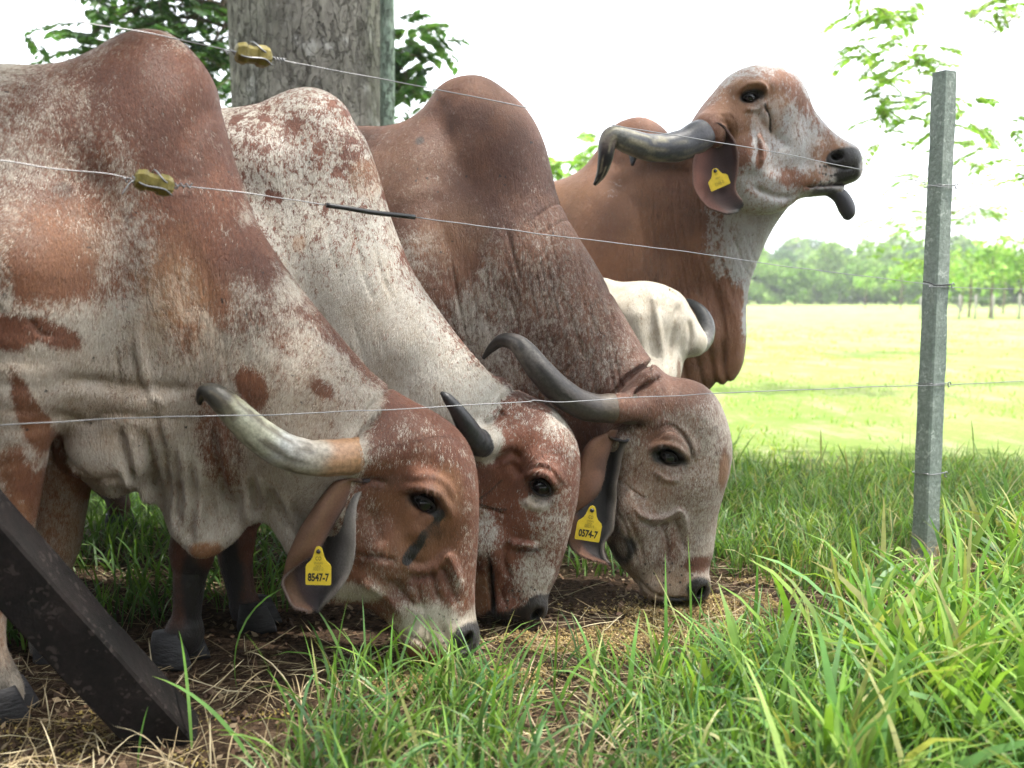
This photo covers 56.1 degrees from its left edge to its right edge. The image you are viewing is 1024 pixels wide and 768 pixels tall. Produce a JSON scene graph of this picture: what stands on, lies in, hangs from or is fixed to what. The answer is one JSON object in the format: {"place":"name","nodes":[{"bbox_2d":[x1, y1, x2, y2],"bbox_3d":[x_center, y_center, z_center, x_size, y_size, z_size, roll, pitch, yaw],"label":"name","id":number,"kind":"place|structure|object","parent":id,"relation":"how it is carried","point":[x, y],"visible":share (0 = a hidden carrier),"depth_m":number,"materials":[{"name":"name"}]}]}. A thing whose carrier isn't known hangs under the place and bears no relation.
{"place":"outdoors","nodes":[
{"label":"outdoors","id":0,"kind":"place"},
{"bbox_2d":[6,432,927,652],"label":"grass","id":1,"kind":"structure","parent":0,"point":[112,532],"depth_m":3.10,"materials":[{"name":"green plant"}]},
{"bbox_2d":[0,300,1023,767],"bbox_3d":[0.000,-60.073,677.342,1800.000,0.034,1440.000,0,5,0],"label":"ground","id":2,"kind":"structure","parent":0,"point":[1004,432],"depth_m":3.31,"materials":[{"name":"green plant"}]},
{"bbox_2d":[0,489,198,752],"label":"brace","id":3,"kind":"object","parent":2,"relation":"on","point":[68,627],"visible":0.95,"depth_m":1.81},
{"bbox_2d":[24,0,230,107],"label":"leafy tree","id":4,"kind":"object","parent":2,"relation":"on","point":[214,12],"visible":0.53,"depth_m":8.99,"materials":[{"name":"green plant"}]},
{"bbox_2d":[0,708,296,767],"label":"chopped feed","id":5,"kind":"object","parent":2,"relation":"on","point":[104,739],"visible":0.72,"depth_m":1.94,"materials":[{"name":"plant"}]},
{"bbox_2d":[0,27,479,725],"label":"cow","id":6,"kind":"object","parent":2,"relation":"on","point":[186,311],"visible":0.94,"depth_m":2.05},
{"bbox_2d":[227,0,379,125],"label":"shade tree","id":7,"kind":"object","parent":2,"relation":"on","point":[342,35],"visible":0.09,"depth_m":5.20,"materials":[{"name":"plant"}]},
{"bbox_2d":[150,86,580,670],"bbox_3d":[-1.223,-0.065,2.601,2.814,1.436,0.665,1,5,6],"label":"cow","id":8,"kind":"object","parent":2,"relation":"on","point":[360,286],"visible":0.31,"depth_m":2.45},
{"bbox_2d":[380,0,394,125],"bbox_3d":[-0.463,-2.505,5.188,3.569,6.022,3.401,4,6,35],"label":"post","id":9,"kind":"object","parent":2,"relation":"on","point":[387,64],"visible":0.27,"depth_m":5.28,"materials":[{"name":"green metal"}]},
{"bbox_2d":[92,74,731,603],"bbox_3d":[-1.005,-0.183,3.226,3.437,1.559,0.706,2,5,19],"label":"cow","id":10,"kind":"object","parent":2,"relation":"on","point":[536,314],"visible":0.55,"depth_m":2.75},
{"bbox_2d":[395,9,469,123],"bbox_3d":[-1.252,-2.263,9.861,1.676,4.705,1.030,1,5,10],"label":"leafy tree","id":11,"kind":"object","parent":2,"relation":"on","point":[412,50],"visible":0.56,"depth_m":9.75,"materials":[{"name":"green plant"}]},
{"bbox_2d":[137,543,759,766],"bbox_3d":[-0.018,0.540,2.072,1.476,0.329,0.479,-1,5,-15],"label":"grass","id":12,"kind":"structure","parent":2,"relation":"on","point":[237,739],"depth_m":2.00,"materials":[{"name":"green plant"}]},
{"bbox_2d":[0,513,1013,767],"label":"dry litter","id":13,"kind":"object","parent":2,"relation":"on","point":[810,595],"visible":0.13,"depth_m":2.26,"materials":[{"name":"plant"}]},
{"bbox_2d":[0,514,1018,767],"bbox_3d":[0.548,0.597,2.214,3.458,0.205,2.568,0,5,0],"label":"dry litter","id":14,"kind":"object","parent":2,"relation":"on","point":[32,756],"visible":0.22,"depth_m":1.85,"materials":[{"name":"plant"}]},
{"bbox_2d":[549,131,597,179],"bbox_3d":[1.023,-2.319,15.905,1.810,3.732,2.534,0,5,0],"label":"tree","id":15,"kind":"object","parent":2,"relation":"on","point":[578,161],"visible":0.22,"depth_m":15.62,"materials":[{"name":"green plant"}]},
{"bbox_2d":[352,560,849,726],"bbox_3d":[0.314,0.649,2.561,1.502,0.048,0.661,-3,6,-30],"label":"chopped feed","id":16,"kind":"object","parent":2,"relation":"on","point":[657,614],"visible":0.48,"depth_m":2.55,"materials":[{"name":"plant"}]},
{"bbox_2d":[221,577,1023,767],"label":"grass","id":17,"kind":"structure","parent":2,"relation":"on","point":[689,715],"depth_m":1.82,"materials":[{"name":"green plant"}]},
{"bbox_2d":[603,277,714,377],"bbox_3d":[-0.235,-0.026,3.928,2.214,1.120,0.602,4,7,40],"label":"cow","id":18,"kind":"object","parent":2,"relation":"on","point":[671,331],"visible":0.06,"depth_m":3.20},
{"bbox_2d":[554,64,863,388],"bbox_3d":[0.177,-0.347,4.044,2.299,1.739,0.964,4,7,41],"label":"cow","id":19,"kind":"object","parent":2,"relation":"on","point":[640,187],"visible":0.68,"depth_m":3.71},
{"bbox_2d":[749,248,769,302],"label":"tree","id":20,"kind":"object","parent":2,"relation":"on","point":[764,253],"visible":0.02,"depth_m":118.91,"materials":[{"name":"green plant"}]},
{"bbox_2d":[748,257,775,304],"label":"tree","id":21,"kind":"object","parent":2,"relation":"on","point":[757,291],"visible":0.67,"depth_m":111.35,"materials":[{"name":"green plant"}]},
{"bbox_2d":[747,263,782,304],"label":"tree","id":22,"kind":"object","parent":2,"relation":"on","point":[755,276],"visible":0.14,"depth_m":112.81,"materials":[{"name":"green plant"}]},
{"bbox_2d":[754,263,785,304],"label":"tree","id":23,"kind":"object","parent":2,"relation":"on","point":[778,298],"visible":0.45,"depth_m":112.15,"materials":[{"name":"green plant"}]},
{"bbox_2d":[768,285,783,304],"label":"tree","id":24,"kind":"object","parent":2,"relation":"on","point":[776,291],"visible":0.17,"depth_m":113.24,"materials":[{"name":"green plant"}]},
{"bbox_2d":[762,246,797,263],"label":"tree","id":25,"kind":"object","parent":2,"relation":"on","point":[782,254],"visible":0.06,"depth_m":160.91,"materials":[{"name":"green plant"}]},
{"bbox_2d":[772,258,795,271],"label":"tree","id":26,"kind":"object","parent":2,"relation":"on","point":[789,263],"visible":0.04,"depth_m":122.96,"materials":[{"name":"green plant"}]},
{"bbox_2d":[772,266,819,304],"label":"tree","id":27,"kind":"object","parent":2,"relation":"on","point":[797,280],"visible":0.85,"depth_m":111.28,"materials":[{"name":"green plant"}]},
{"bbox_2d":[767,236,825,266],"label":"tree","id":28,"kind":"object","parent":2,"relation":"on","point":[815,243],"visible":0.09,"depth_m":205.08,"materials":[{"name":"green plant"}]},
{"bbox_2d":[784,235,834,260],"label":"tree","id":29,"kind":"object","parent":2,"relation":"on","point":[804,250],"visible":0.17,"depth_m":202.66,"materials":[{"name":"green plant"}]},
{"bbox_2d":[794,258,835,303],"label":"tree","id":30,"kind":"object","parent":2,"relation":"on","point":[801,263],"visible":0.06,"depth_m":132.54,"materials":[{"name":"green plant"}]},
{"bbox_2d":[801,265,829,304],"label":"tree","id":31,"kind":"object","parent":2,"relation":"on","point":[811,299],"visible":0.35,"depth_m":119.15,"materials":[{"name":"green plant"}]},
{"bbox_2d":[812,263,840,303],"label":"tree","id":32,"kind":"object","parent":2,"relation":"on","point":[833,269],"visible":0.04,"depth_m":132.80,"materials":[{"name":"green plant"}]},
{"bbox_2d":[797,244,859,260],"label":"tree","id":33,"kind":"object","parent":2,"relation":"on","point":[848,251],"visible":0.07,"depth_m":201.60,"materials":[{"name":"green plant"}]},
{"bbox_2d":[809,269,849,304],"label":"tree","id":34,"kind":"object","parent":2,"relation":"on","point":[821,301],"visible":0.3,"depth_m":119.75,"materials":[{"name":"green plant"}]},
{"bbox_2d":[807,240,861,303],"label":"tree","id":35,"kind":"object","parent":2,"relation":"on","point":[830,257],"visible":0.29,"depth_m":125.54,"materials":[{"name":"green plant"}]},
{"bbox_2d":[816,275,854,304],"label":"tree","id":36,"kind":"object","parent":2,"relation":"on","point":[832,289],"visible":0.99,"depth_m":113.35,"materials":[{"name":"green plant"}]},
{"bbox_2d":[658,460,1023,767],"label":"grass","id":37,"kind":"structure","parent":2,"relation":"on","point":[958,636],"depth_m":1.94,"materials":[{"name":"green plant"}]},
{"bbox_2d":[841,281,872,304],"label":"tree","id":38,"kind":"object","parent":2,"relation":"on","point":[854,299],"visible":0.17,"depth_m":119.76,"materials":[{"name":"green plant"}]},
{"bbox_2d":[839,259,897,304],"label":"tree","id":39,"kind":"object","parent":2,"relation":"on","point":[859,268],"visible":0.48,"depth_m":114.36,"materials":[{"name":"green plant"}]},
{"bbox_2d":[846,268,891,307],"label":"young tree","id":40,"kind":"object","parent":2,"relation":"on","point":[861,281],"visible":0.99,"depth_m":84.43,"materials":[{"name":"green plant"}]},
{"bbox_2d":[855,261,897,304],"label":"tree","id":41,"kind":"object","parent":2,"relation":"on","point":[884,293],"visible":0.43,"depth_m":114.32,"materials":[{"name":"green plant"}]},
{"bbox_2d":[732,420,1023,511],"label":"grass","id":42,"kind":"structure","parent":2,"relation":"on","point":[845,458],"depth_m":4.25,"materials":[{"name":"green plant"}]},
{"bbox_2d":[855,238,901,303],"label":"tree","id":43,"kind":"object","parent":2,"relation":"on","point":[888,253],"visible":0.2,"depth_m":137.01,"materials":[{"name":"green plant"}]},
{"bbox_2d":[866,260,906,304],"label":"tree","id":44,"kind":"object","parent":2,"relation":"on","point":[895,292],"visible":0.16,"depth_m":116.06,"materials":[{"name":"green plant"}]},
{"bbox_2d":[874,235,912,261],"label":"tree","id":45,"kind":"object","parent":2,"relation":"on","point":[901,239],"visible":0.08,"depth_m":155.71,"materials":[{"name":"green plant"}]},
{"bbox_2d":[870,259,922,308],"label":"young tree","id":46,"kind":"object","parent":2,"relation":"on","point":[893,275],"visible":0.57,"depth_m":74.73,"materials":[{"name":"green plant"}]},
{"bbox_2d":[888,260,922,304],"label":"tree","id":47,"kind":"object","parent":2,"relation":"on","point":[909,289],"visible":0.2,"depth_m":112.16,"materials":[{"name":"green plant"}]},
{"bbox_2d":[903,245,923,254],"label":"tree","id":48,"kind":"object","parent":2,"relation":"on","point":[910,249],"visible":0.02,"depth_m":154.41,"materials":[{"name":"green plant"}]},
{"bbox_2d":[905,283,922,304],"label":"tree","id":49,"kind":"object","parent":2,"relation":"on","point":[910,301],"visible":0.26,"depth_m":112.37,"materials":[{"name":"green plant"}]},
{"bbox_2d":[904,240,923,252],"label":"tree","id":50,"kind":"object","parent":2,"relation":"on","point":[916,244],"visible":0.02,"depth_m":156.46,"materials":[{"name":"green plant"}]},
{"bbox_2d":[880,249,951,303],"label":"tree","id":51,"kind":"object","parent":2,"relation":"on","point":[912,255],"visible":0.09,"depth_m":133.40,"materials":[{"name":"green plant"}]},
{"bbox_2d":[919,295,921,319],"bbox_3d":[16.114,-2.978,37.886,0.097,1.102,0.092,-2,6,-22],"label":"paddock post","id":52,"kind":"object","parent":2,"relation":"on","point":[920,307],"visible":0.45,"depth_m":37.85,"materials":[{"name":"grey wood"}]},
{"bbox_2d":[921,308,1023,308],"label":"paddock wire","id":53,"kind":"object","parent":52,"relation":"attached to","point":[984,308],"visible":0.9,"depth_m":37.81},
{"bbox_2d":[921,298,1023,298],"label":"paddock wire","id":54,"kind":"object","parent":52,"relation":"attached to","point":[985,298],"visible":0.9,"depth_m":37.78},
{"bbox_2d":[819,0,1023,187],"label":"hanging tree","id":55,"kind":"object","parent":2,"relation":"on","point":[884,16],"visible":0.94,"depth_m":8.66,"materials":[{"name":"green plant"}]},
{"bbox_2d":[911,70,958,565],"bbox_3d":[1.335,-0.138,3.078,0.130,1.684,0.082,-2,5,-20],"label":"fence post","id":56,"kind":"object","parent":2,"relation":"on","point":[929,427],"visible":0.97,"depth_m":3.06,"materials":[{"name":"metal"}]},
{"bbox_2d":[0,4,1023,194],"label":"fence wire","id":57,"kind":"object","parent":56,"relation":"attached to","point":[275,59],"visible":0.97,"depth_m":2.10,"materials":[{"name":"grey metal"}]},
{"bbox_2d":[233,41,273,67],"bbox_3d":[-0.512,-0.656,1.906,0.084,0.047,0.050,-3,6,-29],"label":"insulator","id":58,"kind":"object","parent":57,"relation":"attached to","point":[260,56],"visible":1,"depth_m":1.90,"materials":[{"name":"plastic"}]},
{"bbox_2d":[850,157,1023,302],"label":"sparse tree","id":59,"kind":"object","parent":2,"relation":"on","point":[990,214],"visible":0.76,"depth_m":14.83,"materials":[{"name":"green plant"}]},
{"bbox_2d":[896,256,1001,307],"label":"tree","id":60,"kind":"object","parent":2,"relation":"on","point":[955,293],"visible":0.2,"depth_m":82.18,"materials":[{"name":"green plant"}]},
{"bbox_2d":[921,239,979,258],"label":"tree","id":61,"kind":"object","parent":2,"relation":"on","point":[973,245],"visible":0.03,"depth_m":152.68,"materials":[{"name":"green plant"}]},
{"bbox_2d":[958,295,960,319],"bbox_3d":[17.660,-2.978,37.885,0.097,1.102,0.092,2,6,22],"label":"paddock post","id":62,"kind":"object","parent":2,"relation":"on","point":[959,312],"visible":0.71,"depth_m":37.85,"materials":[{"name":"grey wood"}]},
{"bbox_2d":[922,258,1007,311],"bbox_3d":[28.068,-6.160,59.418,3.553,3.581,3.988,-1,5,-15],"label":"young tree","id":63,"kind":"object","parent":2,"relation":"on","point":[965,276],"visible":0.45,"depth_m":59.30,"materials":[{"name":"green plant"}]},
{"bbox_2d":[950,233,981,252],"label":"tree","id":64,"kind":"object","parent":2,"relation":"on","point":[961,240],"visible":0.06,"depth_m":151.79,"materials":[{"name":"green plant"}]},
{"bbox_2d":[952,245,982,260],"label":"tree","id":65,"kind":"object","parent":2,"relation":"on","point":[965,248],"visible":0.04,"depth_m":132.07,"materials":[{"name":"green plant"}]},
{"bbox_2d":[974,295,976,319],"bbox_3d":[18.293,-2.978,37.885,0.097,1.102,0.092,2,6,22],"label":"paddock post","id":66,"kind":"object","parent":2,"relation":"on","point":[975,313],"visible":0.71,"depth_m":37.85,"materials":[{"name":"grey wood"}]},
{"bbox_2d":[948,242,1016,316],"bbox_3d":[20.506,-4.609,42.427,3.617,3.539,3.840,-1,5,-16],"label":"young tree","id":67,"kind":"object","parent":2,"relation":"on","point":[952,279],"visible":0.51,"depth_m":42.74,"materials":[{"name":"green plant"}]},
{"bbox_2d":[952,229,1023,317],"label":"young tree","id":68,"kind":"object","parent":2,"relation":"on","point":[989,251],"visible":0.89,"depth_m":40.30,"materials":[{"name":"green plant"}]},
{"bbox_2d":[963,246,1012,306],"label":"tree","id":69,"kind":"object","parent":2,"relation":"on","point":[986,304],"visible":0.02,"depth_m":91.93,"materials":[{"name":"green plant"}]},
{"bbox_2d":[961,253,1016,306],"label":"tree","id":70,"kind":"object","parent":2,"relation":"on","point":[980,290],"visible":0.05,"depth_m":89.28,"materials":[{"name":"green plant"}]},
{"bbox_2d":[991,295,993,319],"bbox_3d":[18.977,-2.978,37.886,0.097,1.102,0.092,-2,6,-22],"label":"paddock post","id":71,"kind":"object","parent":2,"relation":"on","point":[992,315],"visible":0.71,"depth_m":37.86,"materials":[{"name":"grey wood"}]},
{"bbox_2d":[962,241,1023,313],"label":"young tree","id":72,"kind":"object","parent":2,"relation":"on","point":[997,283],"visible":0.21,"depth_m":51.78,"materials":[{"name":"green plant"}]},
{"bbox_2d":[968,241,1023,316],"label":"young tree","id":73,"kind":"object","parent":2,"relation":"on","point":[1018,276],"visible":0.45,"depth_m":41.64,"materials":[{"name":"green plant"}]},
{"bbox_2d":[983,271,1023,306],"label":"tree","id":74,"kind":"object","parent":2,"relation":"on","point":[1010,293],"visible":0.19,"depth_m":87.16,"materials":[{"name":"green plant"}]},
{"bbox_2d":[991,236,1023,279],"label":"young tree","id":75,"kind":"object","parent":2,"relation":"on","point":[1019,259],"visible":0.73,"depth_m":40.34,"materials":[{"name":"green plant"}]},
{"bbox_2d":[1013,287,1023,301],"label":"tree","id":76,"kind":"object","parent":2,"relation":"on","point":[1016,295],"visible":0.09,"depth_m":87.53,"materials":[{"name":"green plant"}]},
{"bbox_2d":[1017,295,1020,319],"bbox_3d":[20.015,-2.978,37.885,0.097,1.102,0.092,2,6,22],"label":"paddock post","id":77,"kind":"object","parent":2,"relation":"on","point":[1019,306],"visible":0.71,"depth_m":37.86,"materials":[{"name":"grey wood"}]},
{"bbox_2d":[0,0,1023,254],"label":"sky","id":78,"kind":"structure","parent":0,"point":[612,62],"materials":[{"name":"white"}]},
{"bbox_2d":[715,440,1023,597],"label":"grass","id":79,"kind":"structure","parent":0,"point":[794,500],"depth_m":3.77,"materials":[{"name":"green plant"}]},
{"bbox_2d":[715,323,1023,485],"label":"grass","id":80,"kind":"structure","parent":0,"point":[841,425],"depth_m":8.43,"materials":[{"name":"green plant"}]},
{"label":"fence post","id":81,"kind":"object","parent":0,"visible":0},
{"bbox_2d":[0,160,1005,288],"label":"fence wire","id":82,"kind":"object","parent":81,"relation":"attached to","point":[368,211],"visible":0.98,"depth_m":2.06,"materials":[{"name":"grey metal"}]},
{"bbox_2d":[132,169,176,196],"bbox_3d":[-0.681,-0.384,1.832,0.083,0.051,0.049,-3,6,-29],"label":"insulator","id":83,"kind":"object","parent":82,"relation":"attached to","point":[162,185],"visible":1,"depth_m":1.82,"materials":[{"name":"plastic"}]},
{"bbox_2d":[0,381,1019,425],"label":"fence wire","id":84,"kind":"object","parent":81,"relation":"attached to","point":[457,405],"visible":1,"depth_m":2.17,"materials":[{"name":"grey metal"}]}
]}

